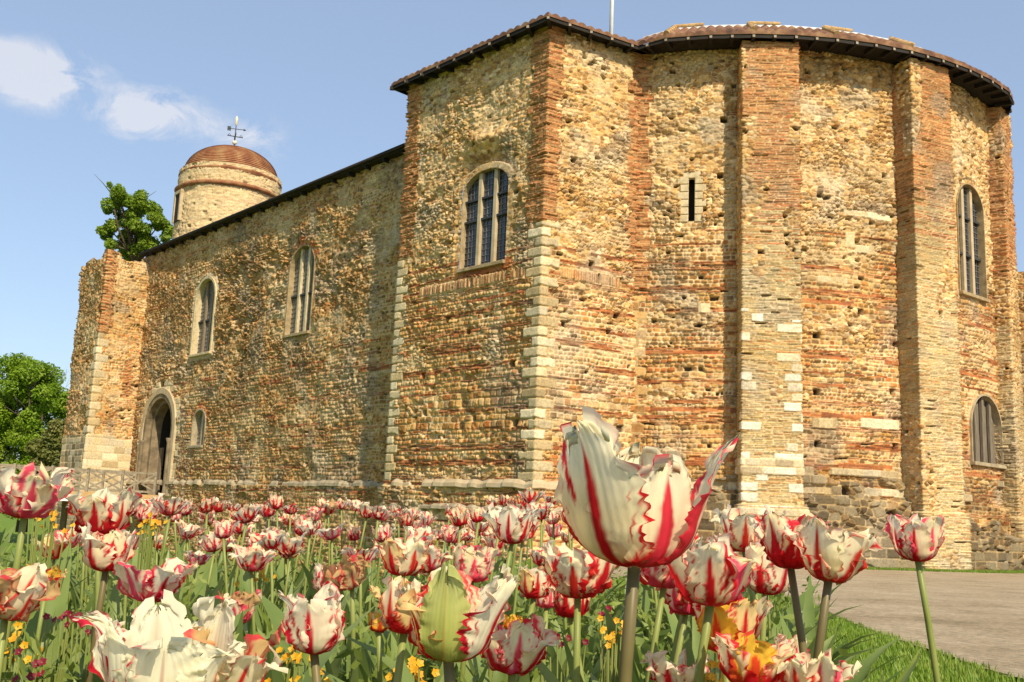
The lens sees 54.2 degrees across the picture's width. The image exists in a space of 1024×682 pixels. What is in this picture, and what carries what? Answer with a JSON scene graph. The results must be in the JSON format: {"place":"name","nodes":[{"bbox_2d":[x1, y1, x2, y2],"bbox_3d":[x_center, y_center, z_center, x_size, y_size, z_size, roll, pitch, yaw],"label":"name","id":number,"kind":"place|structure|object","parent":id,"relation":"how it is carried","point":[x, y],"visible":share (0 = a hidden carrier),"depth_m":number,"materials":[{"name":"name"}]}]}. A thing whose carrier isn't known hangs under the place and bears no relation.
{"place":"outdoors","nodes":[
{"label":"outdoors","id":0,"kind":"place"},
{"bbox_2d":[68,609,94,681],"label":"crimson flowers","id":1,"kind":"object","parent":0,"point":[87,631],"visible":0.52,"depth_m":1.45,"materials":[{"name":"green plant"}]},
{"bbox_2d":[0,512,1022,681],"bbox_3d":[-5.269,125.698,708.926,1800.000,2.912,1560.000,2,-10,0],"label":"ground","id":2,"kind":"structure","parent":0,"point":[7,523],"depth_m":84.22,"materials":[{"name":"green plant"}]},
{"bbox_2d":[0,352,68,531],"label":"broad tree","id":3,"kind":"object","parent":2,"relation":"on","point":[37,395],"visible":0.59,"depth_m":73.46,"materials":[{"name":"green plant"}]},
{"bbox_2d":[23,418,64,532],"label":"yellowish shrub","id":4,"kind":"object","parent":2,"relation":"on","point":[46,451],"visible":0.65,"depth_m":69.53,"materials":[{"name":"green plant"}]},
{"bbox_2d":[0,463,157,529],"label":"fence","id":5,"kind":"object","parent":2,"relation":"on","point":[64,510],"visible":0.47,"depth_m":48.46,"materials":[{"name":"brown wood"}]},
{"bbox_2d":[54,12,1023,586],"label":"castle","id":6,"kind":"structure","parent":2,"relation":"on","point":[790,252],"depth_m":32.44,"materials":[{"name":"beige stone"}]},
{"bbox_2d":[94,174,173,261],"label":"leafy tree","id":7,"kind":"object","parent":6,"relation":"on","point":[129,246],"visible":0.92,"depth_m":59.41,"materials":[{"name":"green plant"}]},
{"bbox_2d":[135,388,176,495],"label":"doorway","id":8,"kind":"structure","parent":6,"relation":"in","point":[158,423],"depth_m":52.21,"materials":[{"name":"stone"}]},
{"bbox_2d":[188,408,206,447],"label":"window","id":9,"kind":"structure","parent":6,"relation":"in","point":[198,429],"depth_m":48.25,"materials":[{"name":"grey stone"}]},
{"bbox_2d":[188,276,216,357],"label":"window","id":10,"kind":"structure","parent":6,"relation":"in","point":[205,298],"depth_m":49.70,"materials":[{"name":"beige glass"}]},
{"bbox_2d":[282,245,314,338],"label":"window","id":11,"kind":"structure","parent":6,"relation":"in","point":[300,292],"depth_m":42.79,"materials":[{"name":"stone"}]},
{"bbox_2d":[456,167,507,273],"bbox_3d":[-0.856,-3.995,32.679,0.420,3.406,2.259,12,-14,-43],"label":"window","id":12,"kind":"structure","parent":6,"relation":"in","point":[485,196],"depth_m":32.86,"materials":[{"name":"glass"}]},
{"bbox_2d":[677,169,705,221],"bbox_3d":[5.808,-4.646,32.290,0.923,1.759,0.400,0,-10,13],"label":"slit window","id":13,"kind":"structure","parent":6,"relation":"in","point":[695,198],"depth_m":32.15,"materials":[{"name":"beige stone"}]},
{"bbox_2d":[956,183,989,302],"bbox_3d":[15.692,-3.426,34.335,1.883,4.072,0.420,10,-13,-38],"label":"window","id":14,"kind":"structure","parent":6,"relation":"in","point":[971,249],"depth_m":34.58,"materials":[{"name":"stone"}]},
{"bbox_2d":[969,394,1006,468],"bbox_3d":[15.854,2.999,33.568,2.363,2.454,0.400,11,-13,-40],"label":"window","id":15,"kind":"structure","parent":6,"relation":"in","point":[984,414],"depth_m":33.74,"materials":[{"name":"grey stone"}]},
{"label":"flower bed soil","id":16,"kind":"structure","parent":2,"relation":"on","visible":0},
{"bbox_2d":[2,621,43,681],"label":"yellow flowers","id":17,"kind":"object","parent":16,"relation":"on","point":[13,638],"visible":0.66,"depth_m":1.30,"materials":[{"name":"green plant"}]},
{"bbox_2d":[12,647,46,681],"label":"crimson flowers","id":18,"kind":"object","parent":16,"relation":"on","point":[41,662],"visible":1,"depth_m":1.20,"materials":[{"name":"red plant"}]},
{"bbox_2d":[0,547,61,681],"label":"tulip","id":19,"kind":"object","parent":16,"relation":"on","point":[23,590],"visible":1,"depth_m":1.04,"materials":[{"name":"beige plant"}]},
{"bbox_2d":[0,462,76,679],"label":"tulip","id":20,"kind":"object","parent":16,"relation":"on","point":[26,493],"visible":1,"depth_m":1.28,"materials":[{"name":"white plant"}]},
{"bbox_2d":[16,542,70,681],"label":"tulip","id":21,"kind":"object","parent":16,"relation":"on","point":[36,622],"visible":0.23,"depth_m":1.83,"materials":[{"name":"green plant"}]},
{"bbox_2d":[21,509,74,643],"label":"yellow flowers","id":22,"kind":"object","parent":16,"relation":"on","point":[35,532],"visible":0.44,"depth_m":1.89,"materials":[{"name":"green plant"}]},
{"bbox_2d":[32,536,65,569],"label":"tulip","id":23,"kind":"object","parent":16,"relation":"on","point":[56,550],"visible":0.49,"depth_m":2.15,"materials":[{"name":"white plant"}]},
{"bbox_2d":[42,610,72,681],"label":"crimson flowers","id":24,"kind":"object","parent":16,"relation":"on","point":[61,617],"visible":0.99,"depth_m":1.50,"materials":[{"name":"green plant"}]},
{"bbox_2d":[23,525,123,627],"bbox_3d":[-0.965,0.666,2.074,0.111,0.564,0.322,0,-10,15],"label":"tulip","id":25,"kind":"object","parent":16,"relation":"on","point":[75,538],"visible":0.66,"depth_m":2.16,"materials":[{"name":"white plant"}]},
{"bbox_2d":[75,551,94,643],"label":"tulip","id":26,"kind":"object","parent":16,"relation":"on","point":[90,604],"visible":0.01,"depth_m":2.35,"materials":[{"name":"green plant"}]},
{"bbox_2d":[44,486,144,681],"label":"tulip","id":27,"kind":"object","parent":16,"relation":"on","point":[103,511],"visible":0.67,"depth_m":1.43,"materials":[{"name":"white plant"}]},
{"bbox_2d":[79,521,135,681],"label":"tulip","id":28,"kind":"object","parent":16,"relation":"on","point":[102,552],"visible":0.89,"depth_m":1.24,"materials":[{"name":"white plant"}]},
{"bbox_2d":[105,534,147,629],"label":"tulip","id":29,"kind":"object","parent":16,"relation":"on","point":[114,600],"visible":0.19,"depth_m":2.16,"materials":[{"name":"green plant"}]},
{"bbox_2d":[134,512,167,609],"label":"yellow flowers","id":30,"kind":"object","parent":16,"relation":"on","point":[150,532],"visible":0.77,"depth_m":1.99,"materials":[{"name":"green plant"}]},
{"bbox_2d":[72,589,240,681],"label":"tulip","id":31,"kind":"object","parent":16,"relation":"on","point":[151,645],"visible":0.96,"depth_m":0.86,"materials":[{"name":"white plant"}]},
{"bbox_2d":[132,496,189,607],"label":"tulip","id":32,"kind":"object","parent":16,"relation":"on","point":[172,506],"visible":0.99,"depth_m":2.33,"materials":[{"name":"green plant"}]},
{"bbox_2d":[113,557,249,631],"bbox_3d":[-0.449,0.559,1.299,0.138,0.556,0.383,2,-10,0],"label":"tulip","id":33,"kind":"object","parent":16,"relation":"on","point":[142,585],"visible":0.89,"depth_m":1.23,"materials":[{"name":"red plant"}]},
{"bbox_2d":[131,502,234,600],"bbox_3d":[-0.945,0.757,2.752,0.330,0.623,0.184,-2,-11,22],"label":"tulip","id":34,"kind":"object","parent":16,"relation":"on","point":[143,510],"visible":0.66,"depth_m":2.75,"materials":[{"name":"white plant"}]},
{"bbox_2d":[175,518,207,581],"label":"tulip","id":35,"kind":"object","parent":16,"relation":"on","point":[188,531],"visible":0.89,"depth_m":2.76,"materials":[{"name":"white plant"}]},
{"bbox_2d":[182,550,216,621],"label":"tulip","id":36,"kind":"object","parent":16,"relation":"on","point":[201,557],"visible":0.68,"depth_m":2.62,"materials":[{"name":"green plant"}]},
{"bbox_2d":[191,498,217,553],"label":"tulip","id":37,"kind":"object","parent":16,"relation":"on","point":[206,506],"visible":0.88,"depth_m":2.81,"materials":[{"name":"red plant"}]},
{"bbox_2d":[197,530,269,596],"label":"tulip","id":38,"kind":"object","parent":16,"relation":"on","point":[210,542],"visible":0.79,"depth_m":2.42,"materials":[{"name":"white plant"}]},
{"bbox_2d":[183,597,287,681],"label":"tulip","id":39,"kind":"object","parent":16,"relation":"on","point":[250,664],"visible":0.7,"depth_m":0.89,"materials":[{"name":"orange plant"}]},
{"bbox_2d":[226,504,261,594],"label":"tulip","id":40,"kind":"object","parent":16,"relation":"on","point":[246,514],"visible":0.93,"depth_m":2.45,"materials":[{"name":"red plant"}]},
{"bbox_2d":[234,569,276,635],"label":"yellow flowers","id":41,"kind":"object","parent":16,"relation":"on","point":[261,575],"visible":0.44,"depth_m":2.19,"materials":[{"name":"green plant"}]},
{"bbox_2d":[228,541,284,666],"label":"tulip","id":42,"kind":"object","parent":16,"relation":"on","point":[252,557],"visible":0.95,"depth_m":1.82,"materials":[{"name":"white plant"}]},
{"bbox_2d":[213,519,300,630],"bbox_3d":[-0.638,0.696,2.223,0.307,0.589,0.095,11,-13,-41],"label":"tulip","id":43,"kind":"object","parent":16,"relation":"on","point":[223,528],"visible":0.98,"depth_m":2.25,"materials":[{"name":"white plant"}]},
{"bbox_2d":[239,530,286,641],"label":"tulip","id":44,"kind":"object","parent":16,"relation":"on","point":[269,540],"visible":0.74,"depth_m":2.12,"materials":[{"name":"green plant"}]},
{"bbox_2d":[215,589,310,656],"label":"tulip","id":45,"kind":"object","parent":16,"relation":"on","point":[244,600],"visible":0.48,"depth_m":1.55,"materials":[{"name":"orange plant"}]},
{"bbox_2d":[268,493,284,586],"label":"tulip","id":46,"kind":"object","parent":16,"relation":"on","point":[276,502],"visible":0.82,"depth_m":3.43,"materials":[{"name":"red plant"}]},
{"bbox_2d":[277,530,307,611],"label":"tulip","id":47,"kind":"object","parent":16,"relation":"on","point":[289,547],"visible":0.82,"depth_m":2.29,"materials":[{"name":"white plant"}]},
{"bbox_2d":[276,644,310,681],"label":"yellow flowers","id":48,"kind":"object","parent":16,"relation":"on","point":[285,656],"visible":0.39,"depth_m":1.49,"materials":[{"name":"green plant"}]},
{"bbox_2d":[264,652,331,681],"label":"yellow flowers","id":49,"kind":"object","parent":16,"relation":"on","point":[296,658],"visible":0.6,"depth_m":1.35,"materials":[{"name":"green plant"}]},
{"bbox_2d":[292,513,313,586],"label":"tulip","id":50,"kind":"object","parent":16,"relation":"on","point":[298,519],"visible":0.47,"depth_m":2.74,"materials":[{"name":"white plant"}]},
{"bbox_2d":[285,563,337,681],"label":"tulip","id":51,"kind":"object","parent":16,"relation":"on","point":[318,576],"visible":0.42,"depth_m":1.74,"materials":[{"name":"white plant"}]},
{"bbox_2d":[278,583,345,681],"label":"tulip","id":52,"kind":"object","parent":16,"relation":"on","point":[314,628],"visible":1,"depth_m":0.90,"materials":[{"name":"white plant"}]},
{"bbox_2d":[295,520,338,597],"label":"tulip","id":53,"kind":"object","parent":16,"relation":"on","point":[305,526],"visible":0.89,"depth_m":2.47,"materials":[{"name":"white plant"}]},
{"bbox_2d":[261,595,387,681],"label":"flowers","id":54,"kind":"object","parent":16,"relation":"on","point":[275,613],"visible":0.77,"depth_m":1.46,"materials":[{"name":"green plant"}]},
{"bbox_2d":[316,497,341,601],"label":"tulip","id":55,"kind":"object","parent":16,"relation":"on","point":[331,507],"visible":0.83,"depth_m":3.11,"materials":[{"name":"white plant"}]},
{"bbox_2d":[313,521,346,563],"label":"tulip","id":56,"kind":"object","parent":16,"relation":"on","point":[328,534],"visible":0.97,"depth_m":2.54,"materials":[{"name":"white plant"}]},
{"bbox_2d":[345,523,381,585],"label":"tulip","id":57,"kind":"object","parent":16,"relation":"on","point":[353,533],"visible":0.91,"depth_m":3.23,"materials":[{"name":"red plant"}]},
{"bbox_2d":[341,545,389,681],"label":"tulip","id":58,"kind":"object","parent":16,"relation":"on","point":[370,556],"visible":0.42,"depth_m":1.95,"materials":[{"name":"green plant"}]},
{"bbox_2d":[343,522,395,612],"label":"tulip","id":59,"kind":"object","parent":16,"relation":"on","point":[384,532],"visible":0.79,"depth_m":2.68,"materials":[{"name":"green plant"}]},
{"bbox_2d":[320,552,422,681],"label":"tulip","id":60,"kind":"object","parent":16,"relation":"on","point":[348,573],"visible":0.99,"depth_m":1.59,"materials":[{"name":"red plant"}]},
{"bbox_2d":[368,505,392,611],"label":"tulip","id":61,"kind":"object","parent":16,"relation":"on","point":[378,513],"visible":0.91,"depth_m":2.48,"materials":[{"name":"green plant"}]},
{"bbox_2d":[347,513,417,625],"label":"tulip","id":62,"kind":"object","parent":16,"relation":"on","point":[407,520],"visible":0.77,"depth_m":2.46,"materials":[{"name":"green plant"}]},
{"bbox_2d":[368,575,423,681],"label":"tulip","id":63,"kind":"object","parent":16,"relation":"on","point":[392,618],"visible":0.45,"depth_m":0.99,"materials":[{"name":"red plant"}]},
{"bbox_2d":[372,534,430,637],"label":"tulip","id":64,"kind":"object","parent":16,"relation":"on","point":[399,557],"visible":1,"depth_m":1.38,"materials":[{"name":"white plant"}]},
{"bbox_2d":[385,656,439,681],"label":"yellow flowers","id":65,"kind":"object","parent":16,"relation":"on","point":[415,670],"visible":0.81,"depth_m":1.29,"materials":[{"name":"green plant"}]},
{"bbox_2d":[374,545,457,681],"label":"tulip","id":66,"kind":"object","parent":16,"relation":"on","point":[435,560],"visible":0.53,"depth_m":1.89,"materials":[{"name":"white plant"}]},
{"bbox_2d":[396,525,437,653],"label":"tulip","id":67,"kind":"object","parent":16,"relation":"on","point":[421,532],"visible":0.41,"depth_m":1.94,"materials":[{"name":"white plant"}]},
{"bbox_2d":[0,531,849,681],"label":"bedding foliage","id":68,"kind":"object","parent":16,"relation":"on","point":[71,665],"visible":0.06,"depth_m":2.15,"materials":[{"name":"green plant"}]},
{"bbox_2d":[397,524,458,576],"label":"tulip","id":69,"kind":"object","parent":16,"relation":"on","point":[449,534],"visible":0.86,"depth_m":2.44,"materials":[{"name":"white plant"}]},
{"bbox_2d":[376,542,500,681],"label":"tulip","id":70,"kind":"object","parent":16,"relation":"on","point":[476,564],"visible":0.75,"depth_m":1.44,"materials":[{"name":"white plant"}]},
{"bbox_2d":[439,507,469,667],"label":"tulip","id":71,"kind":"object","parent":16,"relation":"on","point":[456,516],"visible":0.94,"depth_m":2.26,"materials":[{"name":"white plant"}]},
{"bbox_2d":[394,562,517,681],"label":"tulip","id":72,"kind":"object","parent":16,"relation":"on","point":[454,613],"visible":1,"depth_m":0.85,"materials":[{"name":"green plant"}]},
{"bbox_2d":[457,502,539,681],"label":"tulip","id":73,"kind":"object","parent":16,"relation":"on","point":[511,525],"visible":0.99,"depth_m":1.74,"materials":[{"name":"white plant"}]},
{"bbox_2d":[455,584,553,681],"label":"tulip","id":74,"kind":"object","parent":16,"relation":"on","point":[546,603],"visible":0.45,"depth_m":1.44,"materials":[{"name":"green plant"}]},
{"bbox_2d":[481,545,545,616],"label":"tulip","id":75,"kind":"object","parent":16,"relation":"on","point":[538,560],"visible":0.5,"depth_m":2.46,"materials":[{"name":"white plant"}]},
{"bbox_2d":[481,613,560,681],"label":"tulip","id":76,"kind":"object","parent":16,"relation":"on","point":[518,647],"visible":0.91,"depth_m":0.96,"materials":[{"name":"white plant"}]},
{"bbox_2d":[506,487,542,606],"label":"tulip","id":77,"kind":"object","parent":16,"relation":"on","point":[528,495],"visible":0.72,"depth_m":3.47,"materials":[{"name":"white plant"}]},
{"bbox_2d":[513,519,540,681],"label":"tulip","id":78,"kind":"object","parent":16,"relation":"on","point":[536,523],"visible":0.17,"depth_m":2.32,"materials":[{"name":"green plant"}]},
{"bbox_2d":[515,564,550,681],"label":"tulip","id":79,"kind":"object","parent":16,"relation":"on","point":[533,583],"visible":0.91,"depth_m":1.34,"materials":[{"name":"white plant"}]},
{"bbox_2d":[502,614,572,681],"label":"flowers","id":80,"kind":"object","parent":16,"relation":"on","point":[508,621],"visible":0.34,"depth_m":1.60,"materials":[{"name":"orange plant"}]},
{"bbox_2d":[526,500,553,547],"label":"tulip","id":81,"kind":"object","parent":16,"relation":"on","point":[545,510],"visible":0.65,"depth_m":2.73,"materials":[{"name":"white plant"}]},
{"bbox_2d":[546,580,589,681],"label":"tulip","id":82,"kind":"object","parent":16,"relation":"on","point":[564,607],"visible":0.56,"depth_m":1.29,"materials":[{"name":"red plant"}]},
{"bbox_2d":[549,633,587,681],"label":"crimson flowers","id":83,"kind":"object","parent":16,"relation":"on","point":[584,641],"visible":0.69,"depth_m":1.59,"materials":[{"name":"green plant"}]},
{"bbox_2d":[539,540,617,681],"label":"tulip","id":84,"kind":"object","parent":16,"relation":"on","point":[577,575],"visible":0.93,"depth_m":1.13,"materials":[{"name":"white plant"}]},
{"bbox_2d":[539,543,623,679],"bbox_3d":[0.118,0.689,1.951,0.124,0.574,0.162,7,-11,-26],"label":"tulip","id":85,"kind":"object","parent":16,"relation":"on","point":[591,646],"visible":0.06,"depth_m":1.95,"materials":[{"name":"green plant"}]},
{"bbox_2d":[544,510,624,628],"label":"tulip","id":86,"kind":"object","parent":16,"relation":"on","point":[553,517],"visible":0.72,"depth_m":2.83,"materials":[{"name":"green plant"}]},
{"bbox_2d":[597,615,622,681],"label":"yellow flowers","id":87,"kind":"object","parent":16,"relation":"on","point":[612,643],"visible":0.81,"depth_m":1.70,"materials":[{"name":"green plant"}]},
{"bbox_2d":[536,532,764,681],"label":"tulip","id":88,"kind":"object","parent":16,"relation":"on","point":[710,576],"visible":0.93,"depth_m":0.98,"materials":[{"name":"white plant"}]},
{"bbox_2d":[640,533,702,681],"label":"tulip","id":89,"kind":"object","parent":16,"relation":"on","point":[662,579],"visible":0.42,"depth_m":1.23,"materials":[{"name":"green plant"}]},
{"bbox_2d":[640,642,710,681],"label":"tulip","id":90,"kind":"object","parent":16,"relation":"on","point":[660,668],"visible":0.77,"depth_m":1.03,"materials":[{"name":"white plant"}]},
{"bbox_2d":[655,587,700,666],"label":"tulip","id":91,"kind":"object","parent":16,"relation":"on","point":[675,601],"visible":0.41,"depth_m":1.29,"materials":[{"name":"green plant"}]},
{"bbox_2d":[703,651,722,681],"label":"yellow flowers","id":92,"kind":"object","parent":16,"relation":"on","point":[710,677],"visible":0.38,"depth_m":1.28,"materials":[{"name":"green plant"}]},
{"bbox_2d":[692,595,772,681],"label":"tulip","id":93,"kind":"object","parent":16,"relation":"on","point":[742,615],"visible":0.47,"depth_m":1.03,"materials":[{"name":"yellow plant"}]},
{"bbox_2d":[710,630,796,681],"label":"tulip","id":94,"kind":"object","parent":16,"relation":"on","point":[746,657],"visible":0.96,"depth_m":0.93,"materials":[{"name":"orange plant"}]},
{"bbox_2d":[711,504,815,658],"bbox_3d":[0.364,0.553,1.358,0.106,0.657,0.223,8,-11,-29],"label":"tulip","id":95,"kind":"object","parent":16,"relation":"on","point":[733,521],"visible":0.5,"depth_m":1.43,"materials":[{"name":"white plant"}]},
{"bbox_2d":[745,541,788,640],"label":"tulip","id":96,"kind":"object","parent":16,"relation":"on","point":[769,578],"visible":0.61,"depth_m":1.33,"materials":[{"name":"white plant"}]},
{"bbox_2d":[747,511,829,652],"bbox_3d":[0.371,0.526,1.162,0.240,0.644,0.100,7,-11,-27],"label":"tulip","id":97,"kind":"object","parent":16,"relation":"on","point":[781,550],"visible":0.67,"depth_m":1.17,"materials":[{"name":"red plant"}]},
{"bbox_2d":[766,583,820,642],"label":"tulip","id":98,"kind":"object","parent":16,"relation":"on","point":[790,611],"visible":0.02,"depth_m":2.64,"materials":[{"name":"green plant"}]},
{"bbox_2d":[774,635,861,681],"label":"tulip","id":99,"kind":"object","parent":16,"relation":"on","point":[802,667],"visible":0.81,"depth_m":0.93,"materials":[{"name":"white plant"}]},
{"bbox_2d":[778,515,881,658],"bbox_3d":[0.272,0.508,1.068,0.238,0.638,0.109,1,-10,9],"label":"tulip","id":100,"kind":"object","parent":16,"relation":"on","point":[827,559],"visible":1,"depth_m":1.08,"materials":[{"name":"white plant"}]},
{"bbox_2d":[773,633,920,681],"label":"tulip","id":101,"kind":"object","parent":16,"relation":"on","point":[905,678],"visible":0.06,"depth_m":1.27,"materials":[{"name":"white plant"}]},
{"bbox_2d":[883,513,945,681],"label":"tulip","id":102,"kind":"object","parent":16,"relation":"on","point":[915,539],"visible":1,"depth_m":1.41,"materials":[{"name":"white plant"}]},
{"bbox_2d":[0,0,1023,459],"label":"sky","id":103,"kind":"structure","parent":0,"point":[124,92],"materials":[{"name":"blue"}]},
{"bbox_2d":[543,566,1023,677],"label":"path","id":104,"kind":"structure","parent":0,"point":[979,617],"depth_m":9.52,"materials":[{"name":"beige concrete"}]},
{"bbox_2d":[611,584,1023,681],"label":"lawn grass","id":105,"kind":"structure","parent":0,"point":[975,672],"depth_m":4.72,"materials":[{"name":"green plant"}]},
{"bbox_2d":[865,566,1023,572],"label":"verge grass","id":106,"kind":"structure","parent":0,"point":[953,570],"depth_m":29.25,"materials":[{"name":"green plant"}]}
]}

